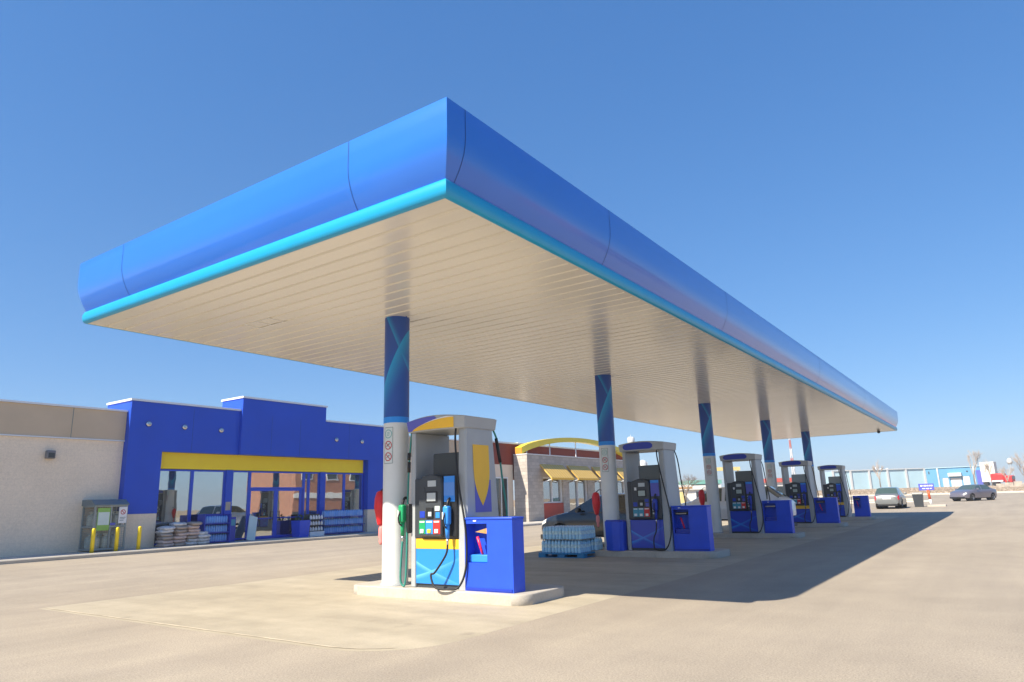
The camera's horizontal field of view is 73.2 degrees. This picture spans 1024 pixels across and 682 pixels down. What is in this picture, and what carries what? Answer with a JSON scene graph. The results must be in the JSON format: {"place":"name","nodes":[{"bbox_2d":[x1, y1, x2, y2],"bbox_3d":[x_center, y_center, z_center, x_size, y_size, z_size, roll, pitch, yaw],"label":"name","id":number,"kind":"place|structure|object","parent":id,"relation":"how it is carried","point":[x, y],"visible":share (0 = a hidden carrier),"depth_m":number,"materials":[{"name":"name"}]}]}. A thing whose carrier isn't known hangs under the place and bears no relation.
{"place":"outdoors","nodes":[
{"label":"outdoors","id":0,"kind":"place"},
{"bbox_2d":[0,492,1023,681],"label":"parking lot","id":1,"kind":"structure","parent":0,"point":[913,593],"depth_m":8.05,"materials":[{"name":"concrete"}]},
{"bbox_2d":[0,531,377,559],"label":"walkway","id":2,"kind":"structure","parent":1,"relation":"on","point":[84,552],"depth_m":24.39,"materials":[{"name":"concrete"}]},
{"bbox_2d":[89,528,95,552],"bbox_3d":[-13.671,6.505,22.463,0.124,0.780,0.122,-11,-16,34],"label":"bollard","id":3,"kind":"object","parent":2,"relation":"on","point":[92,541],"visible":0.96,"depth_m":22.42,"materials":[{"name":"yellow metal"}]},
{"bbox_2d":[78,499,129,550],"bbox_3d":[-13.970,6.282,23.584,0.940,1.660,1.140,-11,-16,34],"label":"gas bottle cage","id":4,"kind":"object","parent":2,"relation":"on","point":[104,518],"visible":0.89,"depth_m":23.31,"materials":[{"name":"grey metal"}]},
{"bbox_2d":[99,533,109,547],"bbox_3d":[-13.798,6.783,23.356,0.300,0.530,0.292,-11,-16,34],"label":"gas bottle","id":5,"kind":"object","parent":4,"relation":"in","point":[103,541],"visible":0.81,"depth_m":23.24,"materials":[{"name":"grey metal"}]},
{"bbox_2d":[114,527,119,550],"bbox_3d":[-13.236,6.633,23.073,0.124,0.780,0.122,-11,-16,34],"label":"bollard","id":6,"kind":"object","parent":2,"relation":"on","point":[117,532],"visible":0.97,"depth_m":23.03,"materials":[{"name":"yellow metal"}]},
{"bbox_2d":[136,526,141,549],"bbox_3d":[-12.812,6.759,23.666,0.124,0.780,0.122,-11,-16,34],"label":"bollard","id":7,"kind":"object","parent":2,"relation":"on","point":[139,537],"visible":1,"depth_m":23.62,"materials":[{"name":"yellow metal"}]},
{"bbox_2d":[197,513,231,542],"bbox_3d":[-11.540,7.257,26.668,0.510,1.100,1.130,-11,-16,34],"label":"water rack","id":8,"kind":"object","parent":2,"relation":"on","point":[201,518],"visible":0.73,"depth_m":26.82,"materials":[{"name":"blue paint"}]},
{"bbox_2d":[205,516,215,523],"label":"water pack","id":9,"kind":"object","parent":8,"relation":"on","point":[210,519],"visible":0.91,"depth_m":26.51,"materials":[{"name":"blue plastic"}]},
{"bbox_2d":[214,533,226,540],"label":"water pack","id":10,"kind":"object","parent":8,"relation":"in","point":[220,537],"visible":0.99,"depth_m":26.71,"materials":[{"name":"blue plastic"}]},
{"bbox_2d":[215,524,226,531],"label":"water pack","id":11,"kind":"object","parent":8,"relation":"in","point":[221,528],"visible":1,"depth_m":26.79,"materials":[{"name":"blue plastic"}]},
{"bbox_2d":[215,515,227,522],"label":"water pack","id":12,"kind":"object","parent":8,"relation":"on","point":[221,519],"visible":0.98,"depth_m":26.87,"materials":[{"name":"blue plastic"}]},
{"bbox_2d":[230,517,235,541],"bbox_3d":[-11.288,7.527,27.528,0.350,0.950,0.320,-11,-16,34],"label":"boxed display","id":13,"kind":"object","parent":2,"relation":"on","point":[233,527],"visible":0.33,"depth_m":27.47,"materials":[{"name":"blue paint"}]},
{"bbox_2d":[246,515,257,539],"bbox_3d":[-10.670,7.687,28.276,0.041,1.000,0.380,-26,-38,29],"label":"leaning board","id":14,"kind":"object","parent":2,"relation":"on","point":[251,529],"visible":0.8,"depth_m":28.25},
{"bbox_2d":[291,514,310,536],"bbox_3d":[-9.170,7.992,29.895,0.580,0.996,0.580,-11,-16,34],"label":"planter","id":15,"kind":"object","parent":2,"relation":"on","point":[300,527],"visible":1,"depth_m":29.70,"materials":[{"name":"blue plastic"}]},
{"bbox_2d":[304,514,323,536],"bbox_3d":[-8.748,8.143,30.496,0.420,0.950,0.840,-11,-16,34],"label":"bottle rack","id":16,"kind":"object","parent":2,"relation":"on","point":[316,533],"visible":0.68,"depth_m":30.46,"materials":[{"name":"white metal"}]},
{"bbox_2d":[318,511,364,533],"bbox_3d":[-7.857,8.404,31.950,0.450,1.050,2.480,-11,-16,34],"label":"water stand","id":17,"kind":"object","parent":2,"relation":"on","point":[343,524],"visible":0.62,"depth_m":31.92,"materials":[{"name":"blue paint"}]},
{"bbox_2d":[322,526,342,532],"bbox_3d":[-8.183,8.594,31.407,0.225,0.290,1.150,-11,-16,34],"label":"water pack","id":18,"kind":"object","parent":17,"relation":"on","point":[333,529],"visible":0.93,"depth_m":31.31,"materials":[{"name":"blue plastic"}]},
{"bbox_2d":[322,510,343,516],"bbox_3d":[-8.204,7.903,31.568,0.225,0.290,1.150,-11,-16,34],"label":"water pack","id":19,"kind":"object","parent":17,"relation":"on","point":[332,513],"visible":0.98,"depth_m":31.45,"materials":[{"name":"blue plastic"}]},
{"bbox_2d":[322,518,343,524],"bbox_3d":[-8.176,8.253,31.511,0.225,0.290,1.150,-11,-16,34],"label":"water pack","id":20,"kind":"object","parent":17,"relation":"on","point":[332,521],"visible":0.98,"depth_m":31.41,"materials":[{"name":"blue plastic"}]},
{"bbox_2d":[343,525,361,531],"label":"water pack","id":21,"kind":"object","parent":17,"relation":"on","point":[349,528],"visible":0.98,"depth_m":32.24,"materials":[{"name":"blue plastic"}]},
{"bbox_2d":[343,509,362,515],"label":"water pack","id":22,"kind":"object","parent":17,"relation":"on","point":[356,512],"visible":1,"depth_m":32.47,"materials":[{"name":"blue plastic"}]},
{"bbox_2d":[344,517,362,523],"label":"water pack","id":23,"kind":"object","parent":17,"relation":"on","point":[351,520],"visible":1,"depth_m":32.35,"materials":[{"name":"blue plastic"}]},
{"bbox_2d":[0,533,377,564],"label":"walkway kerb","id":24,"kind":"structure","parent":1,"relation":"on","point":[39,559],"depth_m":23.73,"materials":[{"name":"concrete"}]},
{"bbox_2d":[0,396,458,556],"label":"convenience store","id":25,"kind":"structure","parent":1,"relation":"on","point":[276,467],"depth_m":26.33,"materials":[{"name":"blue paint"}]},
{"bbox_2d":[152,469,192,544],"bbox_3d":[-12.878,6.265,26.075,0.080,2.760,1.420,-11,-16,34],"label":"window","id":26,"kind":"structure","parent":25,"relation":"in","point":[175,485],"depth_m":26.19,"materials":[{"name":"clear glass"}]},
{"bbox_2d":[189,470,225,521],"bbox_3d":[-12.062,6.507,27.216,0.080,2.760,1.415,-11,-16,34],"label":"window","id":27,"kind":"structure","parent":25,"relation":"in","point":[208,486],"depth_m":27.31,"materials":[{"name":"clear glass"}]},
{"bbox_2d":[231,471,249,539],"bbox_3d":[-11.243,6.749,28.362,0.080,2.760,0.835,-11,-16,34],"label":"window","id":28,"kind":"structure","parent":25,"relation":"in","point":[241,479],"depth_m":28.42,"materials":[{"name":"clear glass"}]},
{"bbox_2d":[247,489,275,538],"bbox_3d":[-10.575,7.288,29.134,0.155,2.022,1.330,-11,-16,34],"label":"glass door","id":29,"kind":"structure","parent":25,"relation":"in","point":[262,502],"depth_m":29.22,"materials":[{"name":"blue glass"}]},
{"bbox_2d":[249,471,303,488],"bbox_3d":[-10.233,6.069,30.048,0.080,0.730,2.785,-11,-16,34],"label":"transom window","id":30,"kind":"structure","parent":25,"relation":"in","point":[258,479],"depth_m":29.98,"materials":[{"name":"clear glass"}]},
{"bbox_2d":[274,489,301,536],"bbox_3d":[-9.808,7.516,30.208,0.155,2.022,1.330,-11,-16,34],"label":"glass door","id":31,"kind":"structure","parent":25,"relation":"in","point":[288,501],"depth_m":30.15,"materials":[{"name":"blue glass"}]},
{"bbox_2d":[303,472,308,519],"bbox_3d":[-9.326,7.317,31.044,0.080,2.760,0.265,-11,-16,34],"label":"window","id":32,"kind":"structure","parent":25,"relation":"in","point":[306,474],"depth_m":31.14,"materials":[{"name":"clear glass"}]},
{"bbox_2d":[308,472,319,513],"bbox_3d":[-9.076,7.391,31.395,0.080,2.760,0.590,-11,-16,34],"label":"window","id":33,"kind":"structure","parent":25,"relation":"in","point":[313,492],"depth_m":31.51,"materials":[{"name":"clear glass"}]},
{"bbox_2d":[324,473,343,533],"bbox_3d":[-8.389,7.595,32.355,0.080,2.760,1.195,-11,-16,34],"label":"window","id":34,"kind":"structure","parent":25,"relation":"in","point":[334,483],"depth_m":32.50,"materials":[{"name":"clear glass"}]},
{"bbox_2d":[343,473,362,531],"bbox_3d":[-7.702,7.798,33.317,0.080,2.760,1.195,-11,-16,34],"label":"window","id":35,"kind":"structure","parent":25,"relation":"in","point":[353,482],"depth_m":33.43,"materials":[{"name":"clear glass"}]},
{"bbox_2d":[40,516,899,650],"bbox_3d":[7.032,6.958,24.502,7.760,0.004,39.490,-11,-16,34],"label":"concrete apron","id":36,"kind":"object","parent":1,"relation":"on","point":[329,608],"visible":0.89,"depth_m":10.35,"materials":[{"name":"beige concrete"}]},
{"bbox_2d":[49,608,394,648],"bbox_3d":[-4.315,3.635,8.817,7.292,0.001,0.275,-10,-15,32],"label":"apron joint","id":37,"kind":"object","parent":36,"relation":"on","point":[226,632],"visible":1,"depth_m":8.16,"materials":[{"name":"grey concrete"}]},
{"bbox_2d":[354,578,563,605],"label":"pump island","id":38,"kind":"structure","parent":36,"relation":"on","point":[532,594],"depth_m":10.24,"materials":[{"name":"concrete"}]},
{"bbox_2d":[380,316,409,585],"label":"canopy column","id":39,"kind":"structure","parent":38,"relation":"on","point":[396,398],"depth_m":11.63,"materials":[{"name":"white metal"}]},
{"bbox_2d":[374,489,382,544],"bbox_3d":[-2.206,2.998,11.844,0.352,0.970,0.189,-5,-14,14],"label":"fire extinguisher","id":40,"kind":"object","parent":39,"relation":"attached to","point":[378,505],"visible":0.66,"depth_m":11.80,"materials":[{"name":"red metal"}]},
{"bbox_2d":[78,97,897,440],"bbox_3d":[7.025,1.923,25.341,8.548,1.210,39.132,-11,-16,34],"label":"filling station canopy","id":41,"kind":"object","parent":39,"relation":"on","point":[484,257],"visible":0.94,"depth_m":11.18,"materials":[{"name":"metal"}]},
{"bbox_2d":[397,415,507,590],"bbox_3d":[-0.982,2.574,11.196,1.401,2.660,1.232,-11,-16,34],"label":"fuel dispenser","id":42,"kind":"object","parent":38,"relation":"on","point":[451,492],"visible":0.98,"depth_m":10.88,"materials":[{"name":"grey paint"}]},
{"bbox_2d":[416,549,458,584],"bbox_3d":[-1.150,3.495,10.673,0.880,0.520,0.026,-11,-16,34],"label":"front door","id":43,"kind":"structure","parent":42,"relation":"in","point":[427,560],"depth_m":10.66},
{"bbox_2d":[465,516,524,593],"bbox_3d":[-0.265,3.151,10.217,0.904,1.050,0.316,-11,-16,34],"label":"service bin","id":44,"kind":"object","parent":38,"relation":"on","point":[495,563],"visible":1,"depth_m":10.05,"materials":[{"name":"blue plastic"}]},
{"bbox_2d":[539,551,594,557],"bbox_3d":[1.464,5.481,17.712,1.320,0.125,0.840,-10,-15,32],"label":"pallet","id":45,"kind":"object","parent":36,"relation":"on","point":[563,555],"visible":0.68,"depth_m":17.39,"materials":[{"name":"blue plastic"}]},
{"bbox_2d":[542,540,551,552],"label":"bottle pack","id":46,"kind":"object","parent":45,"relation":"on","point":[546,546],"visible":0.96,"depth_m":17.70,"materials":[{"name":"blue plastic"}]},
{"bbox_2d":[551,540,561,552],"bbox_3d":[1.157,5.239,17.608,0.280,0.315,0.186,-11,-16,34],"label":"bottle pack","id":47,"kind":"object","parent":45,"relation":"on","point":[556,546],"visible":0.96,"depth_m":17.54,"materials":[{"name":"blue plastic"}]},
{"bbox_2d":[561,540,571,552],"bbox_3d":[1.396,5.194,17.448,0.280,0.315,0.186,-11,-16,34],"label":"bottle pack","id":48,"kind":"object","parent":45,"relation":"on","point":[565,546],"visible":0.95,"depth_m":17.39,"materials":[{"name":"blue plastic"}]},
{"bbox_2d":[571,540,582,552],"bbox_3d":[1.632,5.150,17.288,0.280,0.315,0.186,-11,-16,34],"label":"bottle pack","id":49,"kind":"object","parent":45,"relation":"on","point":[576,546],"visible":1,"depth_m":17.23,"materials":[{"name":"blue plastic"}]},
{"bbox_2d":[541,538,592,539],"bbox_3d":[1.481,5.108,17.804,1.240,0.006,0.800,-11,-16,34],"label":"divider sheet","id":50,"kind":"object","parent":49,"relation":"on","point":[562,539],"visible":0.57,"depth_m":17.51,"materials":[{"name":"cardboard"}]},
{"bbox_2d":[543,526,552,538],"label":"bottle pack","id":51,"kind":"object","parent":50,"relation":"on","point":[547,532],"visible":0.97,"depth_m":17.75,"materials":[{"name":"blue plastic"}]},
{"bbox_2d":[552,526,562,538],"bbox_3d":[1.181,4.917,17.660,0.280,0.315,0.186,-11,-16,34],"label":"bottle pack","id":52,"kind":"object","parent":50,"relation":"on","point":[556,533],"visible":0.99,"depth_m":17.60,"materials":[{"name":"blue plastic"}]},
{"bbox_2d":[562,526,572,538],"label":"bottle pack","id":53,"kind":"object","parent":50,"relation":"on","point":[566,532],"visible":0.97,"depth_m":17.44,"materials":[{"name":"blue plastic"}]},
{"bbox_2d":[572,526,583,539],"bbox_3d":[1.661,4.827,17.336,0.280,0.315,0.186,-11,-16,33],"label":"bottle pack","id":54,"kind":"object","parent":50,"relation":"on","point":[577,533],"visible":1,"depth_m":17.27,"materials":[{"name":"blue plastic"}]},
{"bbox_2d":[541,493,683,538],"bbox_3d":[3.161,5.544,21.288,4.618,1.630,2.148,-11,-16,34],"label":"dark car","id":55,"kind":"object","parent":36,"relation":"on","point":[582,514],"visible":0.16,"depth_m":20.95,"materials":[{"name":"paint"}]},
{"bbox_2d":[587,547,729,558],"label":"pump island","id":56,"kind":"structure","parent":36,"relation":"on","point":[716,553],"depth_m":16.52,"materials":[{"name":"concrete"}]},
{"bbox_2d":[589,537,598,549],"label":"bottle pack","id":57,"kind":"object","parent":56,"relation":"on","point":[594,543],"visible":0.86,"depth_m":17.59,"materials":[{"name":"blue plastic"}]},
{"bbox_2d":[595,374,619,549],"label":"canopy column","id":58,"kind":"structure","parent":56,"relation":"on","point":[607,452],"depth_m":17.98,"materials":[{"name":"white metal"}]},
{"bbox_2d":[592,489,599,526],"bbox_3d":[2.280,4.386,18.068,0.352,0.970,0.189,-5,-14,14],"label":"fire extinguisher","id":59,"kind":"object","parent":58,"relation":"attached to","point":[596,501],"visible":0.91,"depth_m":18.03,"materials":[{"name":"red metal"}]},
{"bbox_2d":[605,520,627,550],"bbox_3d":[2.620,4.895,17.381,0.520,0.740,0.320,-11,-16,34],"label":"litter bin","id":60,"kind":"object","parent":56,"relation":"on","point":[616,535],"visible":1,"depth_m":17.25,"materials":[{"name":"blue plastic"}]},
{"bbox_2d":[618,441,685,550],"bbox_3d":[3.559,3.901,17.469,1.306,2.660,1.212,-11,-16,34],"label":"fuel dispenser","id":61,"kind":"object","parent":56,"relation":"on","point":[652,495],"visible":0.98,"depth_m":17.14,"materials":[{"name":"grey paint"}]},
{"bbox_2d":[630,520,664,547],"bbox_3d":[3.344,4.754,16.982,0.880,0.670,0.026,-11,-16,34],"label":"front door","id":62,"kind":"structure","parent":61,"relation":"in","point":[642,531],"depth_m":16.98,"materials":[{"name":"blue metal"}]},
{"bbox_2d":[671,505,714,550],"bbox_3d":[4.345,4.495,16.574,0.904,1.050,0.316,-11,-16,34],"label":"service bin","id":63,"kind":"object","parent":56,"relation":"on","point":[692,528],"visible":1,"depth_m":16.43,"materials":[{"name":"blue plastic"}]},
{"bbox_2d":[681,486,797,525],"bbox_3d":[8.562,6.664,27.169,4.718,1.818,2.205,-11,-16,34],"label":"white car","id":64,"kind":"object","parent":36,"relation":"on","point":[775,494],"visible":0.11,"depth_m":26.37,"materials":[{"name":"paint"}]},
{"bbox_2d":[713,532,805,537],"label":"pump island","id":65,"kind":"structure","parent":36,"relation":"on","point":[760,535],"depth_m":22.78,"materials":[{"name":"concrete"}]},
{"bbox_2d":[698,403,723,532],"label":"canopy column","id":66,"kind":"structure","parent":65,"relation":"on","point":[709,457],"depth_m":24.23,"materials":[{"name":"blue metal"}]},
{"bbox_2d":[698,488,704,504],"bbox_3d":[6.792,5.676,24.357,0.352,0.970,0.189,-5,-14,14],"label":"fire extinguisher","id":67,"kind":"object","parent":66,"relation":"attached to","point":[701,493],"visible":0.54,"depth_m":24.34,"materials":[{"name":"red metal"}]},
{"bbox_2d":[719,453,769,532],"bbox_3d":[8.056,5.233,23.760,1.306,2.660,1.212,-11,-16,34],"label":"fuel dispenser","id":68,"kind":"object","parent":65,"relation":"on","point":[745,493],"visible":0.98,"depth_m":23.42,"materials":[{"name":"grey paint"}]},
{"bbox_2d":[730,511,757,530],"bbox_3d":[7.841,6.086,23.273,0.880,0.670,0.027,-11,-16,34],"label":"front door","id":69,"kind":"structure","parent":68,"relation":"in","point":[740,520],"depth_m":23.27,"materials":[{"name":"blue metal"}]},
{"bbox_2d":[762,500,794,532],"bbox_3d":[8.842,5.827,22.866,0.904,1.050,0.316,-11,-16,34],"label":"service bin","id":70,"kind":"object","parent":65,"relation":"on","point":[778,516],"visible":1,"depth_m":22.73,"materials":[{"name":"blue plastic"}]},
{"bbox_2d":[795,522,847,526],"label":"pump island","id":71,"kind":"structure","parent":36,"relation":"on","point":[843,524],"depth_m":28.88,"materials":[{"name":"concrete"}]},
{"bbox_2d":[760,420,777,489],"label":"canopy column","id":72,"kind":"structure","parent":71,"relation":"on","point":[768,453],"depth_m":30.68,"materials":[{"name":"blue metal"}]},
{"bbox_2d":[778,460,818,522],"bbox_3d":[12.552,6.565,30.052,1.306,2.660,1.212,-11,-16,34],"label":"fuel dispenser","id":73,"kind":"object","parent":71,"relation":"on","point":[799,490],"visible":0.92,"depth_m":29.68,"materials":[{"name":"grey paint"}]},
{"bbox_2d":[793,509,810,521],"bbox_3d":[12.339,7.482,29.550,0.880,0.540,0.026,-11,-16,34],"label":"front door","id":74,"kind":"structure","parent":73,"relation":"in","point":[800,513],"depth_m":29.48,"materials":[{"name":"blue metal"}]},
{"bbox_2d":[814,497,840,522],"bbox_3d":[13.338,7.160,29.157,0.904,1.050,0.316,-11,-16,34],"label":"service bin","id":75,"kind":"object","parent":71,"relation":"on","point":[827,509],"visible":1,"depth_m":29.03,"materials":[{"name":"blue paint"}]},
{"bbox_2d":[840,516,875,519],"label":"pump island","id":76,"kind":"structure","parent":36,"relation":"on","point":[858,518],"depth_m":35.09,"materials":[{"name":"concrete"}]},
{"bbox_2d":[801,431,817,497],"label":"canopy column","id":77,"kind":"structure","parent":76,"relation":"on","point":[806,445],"depth_m":37.10,"materials":[{"name":"blue metal"}]},
{"bbox_2d":[817,465,851,516],"bbox_3d":[17.049,7.897,36.343,1.306,2.660,1.212,-11,-16,34],"label":"fuel dispenser","id":78,"kind":"object","parent":76,"relation":"on","point":[836,486],"visible":0.9,"depth_m":36.03,"materials":[{"name":"grey paint"}]},
{"bbox_2d":[853,495,870,516],"bbox_3d":[17.959,8.468,35.364,0.723,1.050,0.316,-11,-16,34],"label":"service bin","id":79,"kind":"object","parent":76,"relation":"on","point":[861,503],"visible":1,"depth_m":35.24,"materials":[{"name":"blue paint"}]},
{"bbox_2d":[523,521,542,525],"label":"restaurant walkway","id":80,"kind":"structure","parent":1,"relation":"on","point":[533,523],"depth_m":39.05,"materials":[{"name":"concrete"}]},
{"bbox_2d":[493,438,624,521],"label":"restaurant","id":81,"kind":"structure","parent":1,"relation":"on","point":[549,481],"depth_m":44.25,"materials":[{"name":"beige brick"}]},
{"bbox_2d":[496,477,508,516],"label":"window","id":82,"kind":"structure","parent":81,"relation":"in","point":[500,496],"depth_m":41.68,"materials":[{"name":"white glass"}]},
{"bbox_2d":[543,477,561,502],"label":"window","id":83,"kind":"structure","parent":81,"relation":"in","point":[552,489],"depth_m":44.70,"materials":[{"name":"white glass"}]},
{"bbox_2d":[569,478,586,510],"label":"entrance door","id":84,"kind":"structure","parent":81,"relation":"in","point":[577,489],"depth_m":47.33,"materials":[{"name":"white glass"}]},
{"bbox_2d":[594,478,601,494],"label":"window","id":85,"kind":"structure","parent":81,"relation":"in","point":[598,484],"depth_m":49.97,"materials":[{"name":"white glass"}]},
{"bbox_2d":[617,479,624,492],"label":"window","id":86,"kind":"structure","parent":81,"relation":"in","point":[621,484],"depth_m":52.92,"materials":[{"name":"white glass"}]},
{"bbox_2d":[764,478,791,493],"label":"red roofed kiosk","id":87,"kind":"object","parent":1,"relation":"on","point":[780,484],"visible":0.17,"depth_m":69.04,"materials":[{"name":"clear glass"}]},
{"bbox_2d":[874,487,906,508],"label":"hatchback car","id":88,"kind":"object","parent":1,"relation":"on","point":[885,497],"visible":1,"depth_m":48.35,"materials":[{"name":"silver metal"}]},
{"bbox_2d":[911,492,923,506],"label":"litter bin","id":89,"kind":"object","parent":1,"relation":"on","point":[918,500],"visible":0.99,"depth_m":49.82,"materials":[{"name":"grey plastic"}]},
{"bbox_2d":[927,504,946,506],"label":"sign base","id":90,"kind":"object","parent":1,"relation":"on","point":[936,505],"visible":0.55,"depth_m":49.62,"materials":[{"name":"concrete"}]},
{"bbox_2d":[918,483,933,504],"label":"direction sign","id":91,"kind":"object","parent":90,"relation":"on","point":[929,486],"visible":1,"depth_m":50.29,"materials":[{"name":"blue metal"}]},
{"bbox_2d":[949,484,996,500],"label":"sedan car","id":92,"kind":"object","parent":1,"relation":"on","point":[971,492],"visible":0.98,"depth_m":60.81,"materials":[{"name":"grey paint"}]},
{"bbox_2d":[0,0,1023,499],"label":"sky","id":93,"kind":"structure","parent":0,"point":[850,173],"materials":[{"name":"blue"}]},
{"bbox_2d":[514,485,1023,506],"bbox_3d":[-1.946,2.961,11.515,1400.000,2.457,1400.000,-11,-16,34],"label":"ground","id":94,"kind":"structure","parent":0,"point":[941,490],"depth_m":141.97,"materials":[{"name":"brown soil"}]},
{"bbox_2d":[678,474,702,501],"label":"bare tree","id":95,"kind":"object","parent":94,"relation":"on","point":[688,480],"visible":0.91,"depth_m":85.38,"materials":[{"name":"brown plant"}]},
{"bbox_2d":[679,480,721,502],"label":"white shop","id":96,"kind":"structure","parent":94,"relation":"on","point":[692,493],"depth_m":89.97,"materials":[{"name":"white paint"}]},
{"bbox_2d":[872,462,883,487],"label":"bare tree","id":97,"kind":"object","parent":94,"relation":"on","point":[874,469],"visible":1,"depth_m":187.47,"materials":[{"name":"grey plant"}]},
{"bbox_2d":[825,466,989,489],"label":"warehouse","id":98,"kind":"structure","parent":94,"relation":"on","point":[936,477],"depth_m":208.77,"materials":[{"name":"white metal"}]},
{"bbox_2d":[951,478,961,486],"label":"loading door","id":99,"kind":"structure","parent":98,"relation":"in","point":[955,482],"depth_m":203.49,"materials":[{"name":"white metal"}]},
{"bbox_2d":[817,486,1023,495],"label":"dry brush","id":100,"kind":"object","parent":94,"relation":"on","point":[946,491],"visible":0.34,"depth_m":141.30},
{"bbox_2d":[819,491,1023,496],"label":"kerb","id":101,"kind":"structure","parent":94,"relation":"on","point":[948,493],"depth_m":102.92,"materials":[{"name":"grey concrete"}]},
{"bbox_2d":[967,449,983,483],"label":"bare tree","id":102,"kind":"object","parent":94,"relation":"on","point":[976,455],"visible":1,"depth_m":183.66,"materials":[{"name":"grey plant"}]},
{"bbox_2d":[979,462,997,485],"bbox_3d":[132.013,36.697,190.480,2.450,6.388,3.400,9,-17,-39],"label":"white trailer","id":103,"kind":"object","parent":94,"relation":"on","point":[986,478],"visible":0.6,"depth_m":189.97,"materials":[{"name":"metal"}]},
{"bbox_2d":[990,473,1015,485],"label":"red lorry","id":104,"kind":"object","parent":94,"relation":"on","point":[997,478],"visible":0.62,"depth_m":167.33,"materials":[{"name":"metal"}]},
{"bbox_2d":[996,481,1023,486],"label":"wall","id":105,"kind":"structure","parent":94,"relation":"on","point":[1016,484],"depth_m":148.84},
{"bbox_2d":[1009,451,1023,475],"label":"bare tree","id":106,"kind":"object","parent":94,"relation":"on","point":[1017,461],"visible":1,"depth_m":157.54,"materials":[{"name":"grey plant"}]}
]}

